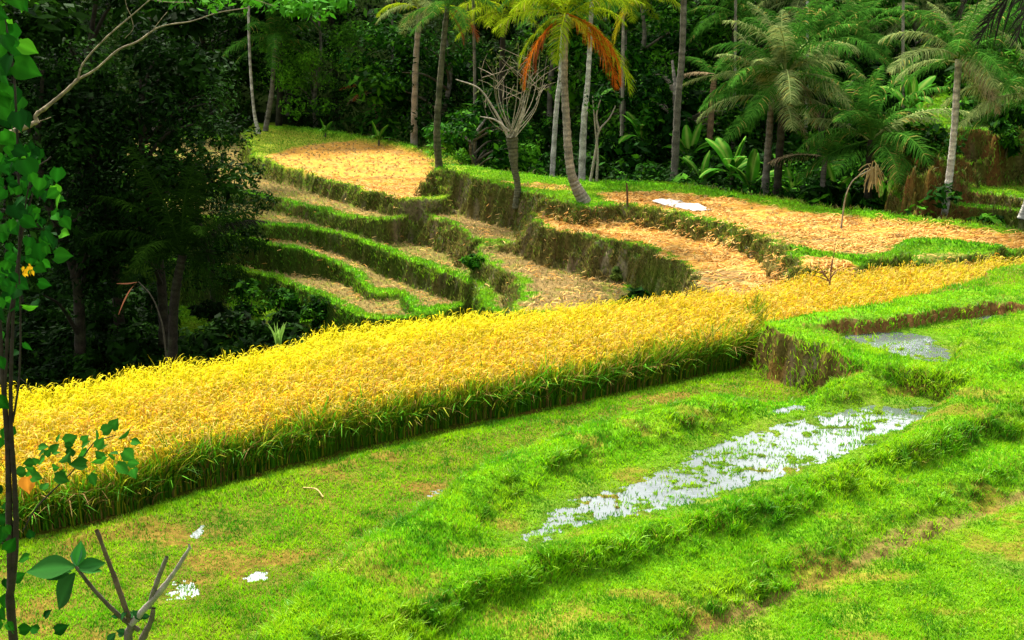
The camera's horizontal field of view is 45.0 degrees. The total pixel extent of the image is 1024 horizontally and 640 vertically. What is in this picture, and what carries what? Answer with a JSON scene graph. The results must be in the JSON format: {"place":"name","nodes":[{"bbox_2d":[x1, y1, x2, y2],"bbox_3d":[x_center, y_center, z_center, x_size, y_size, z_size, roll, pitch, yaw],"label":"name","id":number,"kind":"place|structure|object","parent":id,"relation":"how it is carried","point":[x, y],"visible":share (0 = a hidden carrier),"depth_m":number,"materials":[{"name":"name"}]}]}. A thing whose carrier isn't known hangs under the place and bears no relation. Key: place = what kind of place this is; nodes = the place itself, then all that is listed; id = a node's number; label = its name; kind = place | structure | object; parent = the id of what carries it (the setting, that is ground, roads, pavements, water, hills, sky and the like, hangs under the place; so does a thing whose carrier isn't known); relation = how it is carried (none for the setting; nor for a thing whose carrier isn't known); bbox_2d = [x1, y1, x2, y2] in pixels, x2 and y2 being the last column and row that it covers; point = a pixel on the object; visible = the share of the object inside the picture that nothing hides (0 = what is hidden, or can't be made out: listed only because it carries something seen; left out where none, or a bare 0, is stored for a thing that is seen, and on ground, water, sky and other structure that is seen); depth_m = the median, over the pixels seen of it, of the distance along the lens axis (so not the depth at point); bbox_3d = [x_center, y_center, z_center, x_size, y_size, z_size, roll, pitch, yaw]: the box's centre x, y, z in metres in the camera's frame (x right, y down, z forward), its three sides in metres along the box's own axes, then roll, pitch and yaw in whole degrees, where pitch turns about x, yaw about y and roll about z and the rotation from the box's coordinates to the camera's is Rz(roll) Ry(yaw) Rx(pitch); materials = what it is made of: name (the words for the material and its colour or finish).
{"place":"outdoors","nodes":[
{"label":"outdoors","id":0,"kind":"place"},
{"bbox_2d":[166,580,198,599],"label":"paddy water","id":1,"kind":"structure","parent":0,"point":[196,591],"depth_m":17.79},
{"bbox_2d":[190,525,204,538],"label":"paddy water","id":2,"kind":"structure","parent":0,"point":[196,533],"depth_m":19.74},
{"bbox_2d":[243,572,267,581],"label":"paddy water","id":3,"kind":"structure","parent":0,"point":[255,576],"depth_m":18.26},
{"bbox_2d":[0,0,1023,639],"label":"ground","id":4,"kind":"structure","parent":0,"point":[780,370],"depth_m":23.71,"materials":[{"name":"plant"}]},
{"bbox_2d":[0,0,113,315],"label":"broadleaf tree","id":5,"kind":"object","parent":4,"relation":"on","point":[75,23],"visible":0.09,"depth_m":43.69,"materials":[{"name":"green plant"}]},
{"bbox_2d":[0,0,141,639],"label":"leafy sapling","id":6,"kind":"object","parent":4,"relation":"on","point":[13,105],"visible":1,"depth_m":4.30,"materials":[{"name":"green plant"}]},
{"bbox_2d":[2,0,147,228],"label":"broadleaf tree","id":7,"kind":"object","parent":4,"relation":"on","point":[104,32],"visible":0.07,"depth_m":54.05,"materials":[{"name":"green plant"}]},
{"bbox_2d":[50,289,141,342],"bbox_3d":[-15.175,0.131,44.623,3.373,2.174,2.437,-14,20,-41],"label":"shrub","id":8,"kind":"object","parent":4,"relation":"on","point":[93,318],"visible":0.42,"depth_m":44.49,"materials":[{"name":"green plant"}]},
{"bbox_2d":[0,32,215,381],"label":"broadleaf tree","id":9,"kind":"object","parent":4,"relation":"on","point":[75,265],"visible":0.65,"depth_m":39.62,"materials":[{"name":"green plant"}]},
{"bbox_2d":[26,529,190,639],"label":"cut shrub","id":10,"kind":"object","parent":4,"relation":"on","point":[55,567],"visible":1,"depth_m":5.71,"materials":[{"name":"green plant"}]},
{"bbox_2d":[0,0,222,337],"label":"broadleaf tree","id":11,"kind":"object","parent":4,"relation":"on","point":[54,33],"visible":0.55,"depth_m":40.64,"materials":[{"name":"green plant"}]},
{"bbox_2d":[117,281,168,372],"bbox_3d":[-10.223,1.379,34.532,1.301,5.059,0.060,0,15,0],"label":"drooping stalk","id":12,"kind":"object","parent":4,"relation":"on","point":[158,313],"visible":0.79,"depth_m":34.09,"materials":[{"name":"brown plant"}]},
{"bbox_2d":[110,284,181,327],"bbox_3d":[-13.663,-0.245,45.981,3.191,2.466,2.109,-14,20,-42],"label":"shrub","id":13,"kind":"object","parent":4,"relation":"on","point":[142,300],"visible":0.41,"depth_m":45.50,"materials":[{"name":"green plant"}]},
{"bbox_2d":[31,35,261,355],"bbox_3d":[-12.345,-3.655,41.863,7.521,11.771,8.086,-1,15,-3],"label":"broadleaf tree","id":14,"kind":"object","parent":4,"relation":"on","point":[211,175],"visible":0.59,"depth_m":40.61,"materials":[{"name":"green plant"}]},
{"bbox_2d":[86,0,228,153],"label":"broadleaf tree","id":15,"kind":"object","parent":4,"relation":"on","point":[189,6],"visible":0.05,"depth_m":60.05,"materials":[{"name":"green plant"}]},
{"bbox_2d":[0,0,354,133],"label":"overhanging tree","id":16,"kind":"object","parent":4,"relation":"on","point":[298,9],"visible":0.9,"depth_m":11.68,"materials":[{"name":"green plant"}]},
{"bbox_2d":[80,146,276,379],"bbox_3d":[-10.222,-1.104,37.882,4.659,8.157,4.761,12,19,38],"label":"coconut palm","id":17,"kind":"object","parent":4,"relation":"on","point":[204,233],"visible":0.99,"depth_m":37.67,"materials":[{"name":"green plant"}]},
{"bbox_2d":[186,296,226,322],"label":"shrub","id":18,"kind":"object","parent":4,"relation":"on","point":[210,310],"visible":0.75,"depth_m":46.28,"materials":[{"name":"green plant"}]},
{"bbox_2d":[126,0,293,114],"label":"broadleaf tree","id":19,"kind":"object","parent":4,"relation":"on","point":[237,26],"visible":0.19,"depth_m":78.53,"materials":[{"name":"green plant"}]},
{"bbox_2d":[145,140,276,318],"bbox_3d":[-11.745,-3.217,47.670,5.431,7.313,5.276,0,15,0],"label":"broadleaf tree","id":20,"kind":"object","parent":4,"relation":"on","point":[228,249],"visible":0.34,"depth_m":47.82,"materials":[{"name":"green plant"}]},
{"bbox_2d":[225,278,266,318],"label":"shrub","id":21,"kind":"object","parent":4,"relation":"on","point":[246,289],"visible":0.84,"depth_m":44.78,"materials":[{"name":"green plant"}]},
{"bbox_2d":[247,5,260,133],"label":"coconut palm","id":22,"kind":"object","parent":4,"relation":"on","point":[251,83],"visible":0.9,"depth_m":73.23,"materials":[{"name":"grey plant"}]},
{"bbox_2d":[231,0,308,125],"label":"broadleaf tree","id":23,"kind":"object","parent":4,"relation":"on","point":[260,15],"visible":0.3,"depth_m":75.60,"materials":[{"name":"green plant"}]},
{"bbox_2d":[222,0,323,130],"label":"coconut palm","id":24,"kind":"object","parent":4,"relation":"on","point":[275,28],"visible":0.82,"depth_m":73.80,"materials":[{"name":"green plant"}]},
{"bbox_2d":[268,323,285,350],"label":"spiky plant","id":25,"kind":"object","parent":4,"relation":"on","point":[277,338],"visible":0.86,"depth_m":32.21,"materials":[{"name":"green plant"}]},
{"bbox_2d":[258,284,301,314],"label":"shrub","id":26,"kind":"object","parent":4,"relation":"on","point":[289,299],"visible":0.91,"depth_m":45.48,"materials":[{"name":"green plant"}]},
{"bbox_2d":[213,3,348,115],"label":"broadleaf tree","id":27,"kind":"object","parent":4,"relation":"on","point":[246,70],"visible":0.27,"depth_m":79.30,"materials":[{"name":"green plant"}]},
{"bbox_2d":[276,310,302,331],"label":"shrub","id":28,"kind":"object","parent":4,"relation":"on","point":[293,317],"visible":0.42,"depth_m":44.07,"materials":[{"name":"green plant"}]},
{"bbox_2d":[254,0,368,127],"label":"broadleaf tree","id":29,"kind":"object","parent":4,"relation":"on","point":[309,60],"visible":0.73,"depth_m":75.82,"materials":[{"name":"green plant"}]},
{"bbox_2d":[300,294,330,328],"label":"shrub","id":30,"kind":"object","parent":4,"relation":"on","point":[318,307],"visible":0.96,"depth_m":44.05,"materials":[{"name":"green plant"}]},
{"bbox_2d":[319,119,335,136],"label":"banana plant","id":31,"kind":"object","parent":4,"relation":"on","point":[325,128],"visible":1,"depth_m":72.06,"materials":[{"name":"green plant"}]},
{"bbox_2d":[324,6,339,118],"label":"broadleaf tree","id":32,"kind":"object","parent":4,"relation":"on","point":[331,20],"visible":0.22,"depth_m":80.16,"materials":[{"name":"green plant"}]},
{"bbox_2d":[340,80,386,137],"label":"coconut palm","id":33,"kind":"object","parent":4,"relation":"on","point":[354,98],"visible":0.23,"depth_m":75.04,"materials":[{"name":"green plant"}]},
{"bbox_2d":[371,121,392,145],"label":"banana plant","id":34,"kind":"object","parent":4,"relation":"on","point":[378,133],"visible":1,"depth_m":67.72,"materials":[{"name":"green plant"}]},
{"bbox_2d":[0,290,778,542],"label":"rice plants","id":35,"kind":"object","parent":4,"relation":"on","point":[247,462],"visible":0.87,"depth_m":23.55,"materials":[{"name":"plant"}]},
{"bbox_2d":[376,0,463,145],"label":"coconut palm","id":36,"kind":"object","parent":4,"relation":"on","point":[414,107],"visible":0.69,"depth_m":66.09,"materials":[{"name":"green plant"}]},
{"bbox_2d":[333,0,516,150],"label":"broadleaf tree","id":37,"kind":"object","parent":4,"relation":"on","point":[375,73],"visible":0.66,"depth_m":70.07,"materials":[{"name":"green plant"}]},
{"bbox_2d":[400,0,501,167],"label":"coconut palm","id":38,"kind":"object","parent":4,"relation":"on","point":[437,120],"visible":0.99,"depth_m":51.98,"materials":[{"name":"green plant"}]},
{"bbox_2d":[449,147,470,164],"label":"shrub","id":39,"kind":"object","parent":4,"relation":"on","point":[461,156],"visible":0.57,"depth_m":59.85,"materials":[{"name":"green plant"}]},
{"bbox_2d":[458,253,484,270],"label":"shrub","id":40,"kind":"object","parent":4,"relation":"on","point":[472,261],"visible":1,"depth_m":43.49,"materials":[{"name":"green plant"}]},
{"bbox_2d":[472,0,476,158],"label":"slender palm","id":41,"kind":"object","parent":4,"relation":"on","point":[474,79],"visible":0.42,"depth_m":58.87,"materials":[{"name":"grey plant"}]},
{"bbox_2d":[422,97,545,174],"bbox_3d":[-1.210,-7.714,58.162,6.008,5.478,5.894,2,15,8],"label":"bush","id":42,"kind":"object","parent":4,"relation":"on","point":[473,127],"visible":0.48,"depth_m":57.43,"materials":[{"name":"green plant"}]},
{"bbox_2d":[448,0,545,101],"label":"broadleaf tree","id":43,"kind":"object","parent":4,"relation":"on","point":[488,34],"visible":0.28,"depth_m":73.04,"materials":[{"name":"green plant"}]},
{"bbox_2d":[450,0,550,158],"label":"coconut palm","id":44,"kind":"object","parent":4,"relation":"on","point":[504,14],"visible":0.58,"depth_m":58.52,"materials":[{"name":"green plant"}]},
{"bbox_2d":[456,42,560,208],"bbox_3d":[-0.056,-7.337,46.385,4.079,6.336,3.263,0,15,0],"label":"pollarded tree","id":45,"kind":"object","parent":4,"relation":"on","point":[511,137],"visible":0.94,"depth_m":46.29,"materials":[{"name":"grey plant"}]},
{"bbox_2d":[0,262,1023,639],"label":"short grass","id":46,"kind":"structure","parent":4,"relation":"on","point":[476,498],"depth_m":18.98,"materials":[{"name":"plant"}]},
{"bbox_2d":[0,253,1023,529],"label":"ripe rice","id":47,"kind":"object","parent":4,"relation":"on","point":[252,391],"visible":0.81,"depth_m":25.74,"materials":[{"name":"plant"}]},
{"bbox_2d":[0,0,1023,402],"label":"undergrowth","id":48,"kind":"object","parent":4,"relation":"on","point":[50,342],"visible":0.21,"depth_m":52.88,"materials":[{"name":"green plant"}]},
{"bbox_2d":[3,86,1023,386],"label":"terrace grass","id":49,"kind":"structure","parent":4,"relation":"on","point":[899,248],"depth_m":44.72,"materials":[{"name":"plant"}]},
{"bbox_2d":[123,139,909,315],"bbox_3d":[-6.112,-4.823,53.204,16.594,3.640,43.024,-10,18,-34],"label":"rice stubble","id":50,"kind":"object","parent":4,"relation":"on","point":[472,232],"visible":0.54,"depth_m":46.46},
{"bbox_2d":[489,0,612,155],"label":"broadleaf tree","id":51,"kind":"object","parent":4,"relation":"on","point":[549,101],"visible":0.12,"depth_m":68.82,"materials":[{"name":"green plant"}]},
{"bbox_2d":[498,0,618,176],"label":"coconut palm","id":52,"kind":"object","parent":4,"relation":"on","point":[554,132],"visible":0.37,"depth_m":52.30,"materials":[{"name":"grey plant"}]},
{"bbox_2d":[485,0,645,203],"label":"coconut palm","id":53,"kind":"object","parent":4,"relation":"on","point":[565,21],"visible":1,"depth_m":42.81,"materials":[{"name":"green plant"}]},
{"bbox_2d":[125,89,1023,341],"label":"bank weeds","id":54,"kind":"object","parent":4,"relation":"on","point":[516,225],"visible":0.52,"depth_m":44.40,"materials":[{"name":"green plant"}]},
{"bbox_2d":[539,0,640,180],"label":"coconut palm","id":55,"kind":"object","parent":4,"relation":"on","point":[582,148],"visible":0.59,"depth_m":50.36,"materials":[{"name":"grey plant"}]},
{"bbox_2d":[578,87,618,181],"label":"forked sapling","id":56,"kind":"object","parent":4,"relation":"on","point":[596,108],"visible":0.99,"depth_m":48.67,"materials":[{"name":"grey plant"}]},
{"bbox_2d":[598,8,604,72],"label":"broadleaf tree","id":57,"kind":"object","parent":4,"relation":"on","point":[601,28],"visible":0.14,"depth_m":74.10,"materials":[{"name":"green plant"}]},
{"bbox_2d":[194,275,1023,639],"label":"long bank grass","id":58,"kind":"structure","parent":4,"relation":"on","point":[394,635],"depth_m":18.71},
{"bbox_2d":[201,139,1023,313],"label":"cut straw","id":59,"kind":"object","parent":4,"relation":"on","point":[757,277],"visible":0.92,"depth_m":40.37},
{"bbox_2d":[652,199,710,210],"bbox_3d":[6.071,-4.118,44.136,1.093,0.140,2.690,-9,17,-30],"label":"tarp","id":60,"kind":"object","parent":59,"relation":"on","point":[692,207],"visible":0.97,"depth_m":44.09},
{"bbox_2d":[610,266,622,281],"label":"shrub","id":61,"kind":"object","parent":4,"relation":"on","point":[616,275],"visible":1,"depth_m":40.24,"materials":[{"name":"green plant"}]},
{"bbox_2d":[620,10,624,135],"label":"slender palm","id":62,"kind":"object","parent":4,"relation":"on","point":[622,88],"visible":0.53,"depth_m":59.06,"materials":[{"name":"grey plant"}]},
{"bbox_2d":[584,0,680,161],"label":"coconut palm","id":63,"kind":"object","parent":4,"relation":"on","point":[634,16],"visible":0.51,"depth_m":60.63,"materials":[{"name":"green plant"}]},
{"bbox_2d":[547,0,732,135],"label":"broadleaf tree","id":64,"kind":"object","parent":4,"relation":"on","point":[635,59],"visible":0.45,"depth_m":63.87,"materials":[{"name":"green plant"}]},
{"bbox_2d":[618,103,663,167],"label":"banana plant","id":65,"kind":"object","parent":4,"relation":"on","point":[638,130],"visible":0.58,"depth_m":57.55,"materials":[{"name":"green plant"}]},
{"bbox_2d":[589,60,761,168],"bbox_3d":[7.395,-9.417,59.709,8.848,6.178,7.972,6,16,21],"label":"broadleaf tree","id":66,"kind":"object","parent":4,"relation":"on","point":[692,101],"visible":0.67,"depth_m":58.00,"materials":[{"name":"green plant"}]},
{"bbox_2d":[611,0,744,178],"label":"coconut palm","id":67,"kind":"object","parent":4,"relation":"on","point":[676,120],"visible":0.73,"depth_m":51.15,"materials":[{"name":"grey plant"}]},
{"bbox_2d":[662,123,714,159],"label":"banana plant","id":68,"kind":"object","parent":4,"relation":"on","point":[688,140],"visible":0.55,"depth_m":55.90,"materials":[{"name":"green plant"}]},
{"bbox_2d":[679,150,717,183],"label":"banana plant","id":69,"kind":"object","parent":4,"relation":"on","point":[704,165],"visible":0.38,"depth_m":52.14,"materials":[{"name":"green plant"}]},
{"bbox_2d":[683,49,746,179],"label":"coconut palm","id":70,"kind":"object","parent":4,"relation":"on","point":[711,118],"visible":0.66,"depth_m":57.33,"materials":[{"name":"green plant"}]},
{"bbox_2d":[699,136,762,188],"bbox_3d":[9.091,-6.094,51.289,2.228,3.123,2.781,11,18,35],"label":"banana plant","id":71,"kind":"object","parent":4,"relation":"on","point":[723,151],"visible":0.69,"depth_m":51.03,"materials":[{"name":"green plant"}]},
{"bbox_2d":[731,0,736,149],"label":"slender palm","id":72,"kind":"object","parent":4,"relation":"on","point":[735,18],"visible":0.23,"depth_m":60.31,"materials":[{"name":"grey plant"}]},
{"bbox_2d":[677,0,791,145],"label":"coconut palm","id":73,"kind":"object","parent":4,"relation":"on","point":[746,12],"visible":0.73,"depth_m":61.78,"materials":[{"name":"green plant"}]},
{"bbox_2d":[727,149,783,192],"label":"banana plant","id":74,"kind":"object","parent":4,"relation":"on","point":[753,167],"visible":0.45,"depth_m":49.79,"materials":[{"name":"green plant"}]},
{"bbox_2d":[655,0,861,99],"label":"broadleaf tree","id":75,"kind":"object","parent":4,"relation":"on","point":[757,2],"visible":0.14,"depth_m":69.19,"materials":[{"name":"green plant"}]},
{"bbox_2d":[759,256,780,276],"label":"spiky plant","id":76,"kind":"object","parent":4,"relation":"on","point":[771,268],"visible":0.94,"depth_m":35.56,"materials":[{"name":"beige plant"}]},
{"bbox_2d":[696,30,852,194],"bbox_3d":[10.088,-7.401,47.694,6.162,7.295,5.723,0,15,0],"label":"coconut palm","id":77,"kind":"object","parent":4,"relation":"on","point":[765,179],"visible":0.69,"depth_m":46.87,"materials":[{"name":"green plant"}]},
{"bbox_2d":[703,0,865,197],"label":"coconut palm","id":78,"kind":"object","parent":4,"relation":"on","point":[792,56],"visible":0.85,"depth_m":45.99,"materials":[{"name":"green plant"}]},
{"bbox_2d":[772,167,802,198],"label":"banana plant","id":79,"kind":"object","parent":4,"relation":"on","point":[788,172],"visible":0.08,"depth_m":49.41,"materials":[{"name":"green plant"}]},
{"bbox_2d":[747,0,862,134],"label":"coconut palm","id":80,"kind":"object","parent":4,"relation":"on","point":[801,4],"visible":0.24,"depth_m":63.29,"materials":[{"name":"green plant"}]},
{"bbox_2d":[768,130,878,193],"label":"coconut palm","id":81,"kind":"object","parent":4,"relation":"on","point":[815,157],"visible":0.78,"depth_m":46.47,"materials":[{"name":"green plant"}]},
{"bbox_2d":[763,0,895,174],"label":"coconut palm","id":82,"kind":"object","parent":4,"relation":"on","point":[820,27],"visible":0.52,"depth_m":55.26,"materials":[{"name":"green plant"}]},
{"bbox_2d":[814,241,844,287],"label":"dead shrub","id":83,"kind":"object","parent":4,"relation":"on","point":[826,279],"visible":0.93,"depth_m":32.27,"materials":[{"name":"brown plant"}]},
{"bbox_2d":[826,163,851,205],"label":"banana plant","id":84,"kind":"object","parent":4,"relation":"on","point":[844,183],"visible":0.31,"depth_m":48.25,"materials":[{"name":"green plant"}]},
{"bbox_2d":[839,191,857,208],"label":"banana plant","id":85,"kind":"object","parent":4,"relation":"on","point":[848,202],"visible":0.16,"depth_m":47.23,"materials":[{"name":"green plant"}]},
{"bbox_2d":[784,53,913,169],"bbox_3d":[16.521,-9.652,59.443,6.957,6.343,6.824,11,19,36],"label":"broadleaf tree","id":86,"kind":"object","parent":4,"relation":"on","point":[858,62],"visible":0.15,"depth_m":58.51,"materials":[{"name":"green plant"}]},
{"bbox_2d":[789,0,918,140],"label":"coconut palm","id":87,"kind":"object","parent":4,"relation":"on","point":[871,24],"visible":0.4,"depth_m":60.19,"materials":[{"name":"green plant"}]},
{"bbox_2d":[840,160,889,227],"bbox_3d":[11.332,-3.985,39.683,1.477,2.340,0.993,0,15,0],"label":"bent dry stalk","id":88,"kind":"object","parent":4,"relation":"on","point":[874,173],"visible":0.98,"depth_m":39.38,"materials":[{"name":"brown plant"}]},
{"bbox_2d":[785,55,978,208],"bbox_3d":[13.385,-6.419,46.026,6.322,6.781,6.745,11,19,36],"label":"coconut palm","id":89,"kind":"object","parent":4,"relation":"on","point":[868,121],"visible":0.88,"depth_m":45.47,"materials":[{"name":"green plant"}]},
{"bbox_2d":[875,180,893,210],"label":"banana plant","id":90,"kind":"object","parent":4,"relation":"on","point":[884,191],"visible":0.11,"depth_m":47.19,"materials":[{"name":"green plant"}]},
{"bbox_2d":[901,0,904,108],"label":"slender palm","id":91,"kind":"object","parent":4,"relation":"on","point":[903,29],"visible":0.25,"depth_m":58.55,"materials":[{"name":"grey plant"}]},
{"bbox_2d":[813,0,993,101],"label":"broadleaf tree","id":92,"kind":"object","parent":4,"relation":"on","point":[898,50],"visible":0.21,"depth_m":65.75,"materials":[{"name":"green plant"}]},
{"bbox_2d":[880,73,935,127],"bbox_3d":[15.796,-8.348,48.297,1.937,2.567,2.692,-4,15,-14],"label":"banana plant","id":93,"kind":"object","parent":4,"relation":"on","point":[916,86],"visible":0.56,"depth_m":48.30,"materials":[{"name":"green plant"}]},
{"bbox_2d":[864,0,954,70],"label":"coconut palm","id":94,"kind":"object","parent":4,"relation":"on","point":[925,8],"visible":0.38,"depth_m":65.61,"materials":[{"name":"green plant"}]},
{"bbox_2d":[901,121,967,169],"bbox_3d":[15.279,-6.311,44.703,2.287,1.812,2.348,0,15,0],"label":"shrub","id":95,"kind":"object","parent":4,"relation":"on","point":[939,134],"visible":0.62,"depth_m":44.67,"materials":[{"name":"green plant"}]},
{"bbox_2d":[878,0,1023,215],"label":"coconut palm","id":96,"kind":"object","parent":4,"relation":"on","point":[956,48],"visible":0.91,"depth_m":40.49,"materials":[{"name":"green plant"}]},
{"bbox_2d":[919,0,1023,64],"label":"coconut palm","id":97,"kind":"object","parent":4,"relation":"on","point":[996,15],"visible":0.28,"depth_m":58.15,"materials":[{"name":"green plant"}]},
{"bbox_2d":[940,30,1023,218],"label":"coconut palm","id":98,"kind":"object","parent":4,"relation":"on","point":[1007,97],"visible":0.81,"depth_m":40.33,"materials":[{"name":"green plant"}]},
{"bbox_2d":[943,0,1023,47],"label":"broadleaf tree","id":99,"kind":"object","parent":4,"relation":"on","point":[956,11],"visible":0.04,"depth_m":73.04,"materials":[{"name":"green plant"}]},
{"bbox_2d":[955,0,1023,50],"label":"coconut palm","id":100,"kind":"object","parent":4,"relation":"on","point":[983,30],"visible":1,"depth_m":14.00,"materials":[{"name":"green plant"}]},
{"bbox_2d":[988,117,1023,157],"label":"shrub","id":101,"kind":"object","parent":4,"relation":"on","point":[1009,142],"visible":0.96,"depth_m":44.59,"materials":[{"name":"green plant"}]},
{"bbox_2d":[521,405,931,541],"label":"paddy water","id":102,"kind":"structure","parent":0,"point":[800,449],"depth_m":21.25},
{"bbox_2d":[843,315,991,361],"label":"paddy water","id":103,"kind":"structure","parent":0,"point":[920,340],"depth_m":27.46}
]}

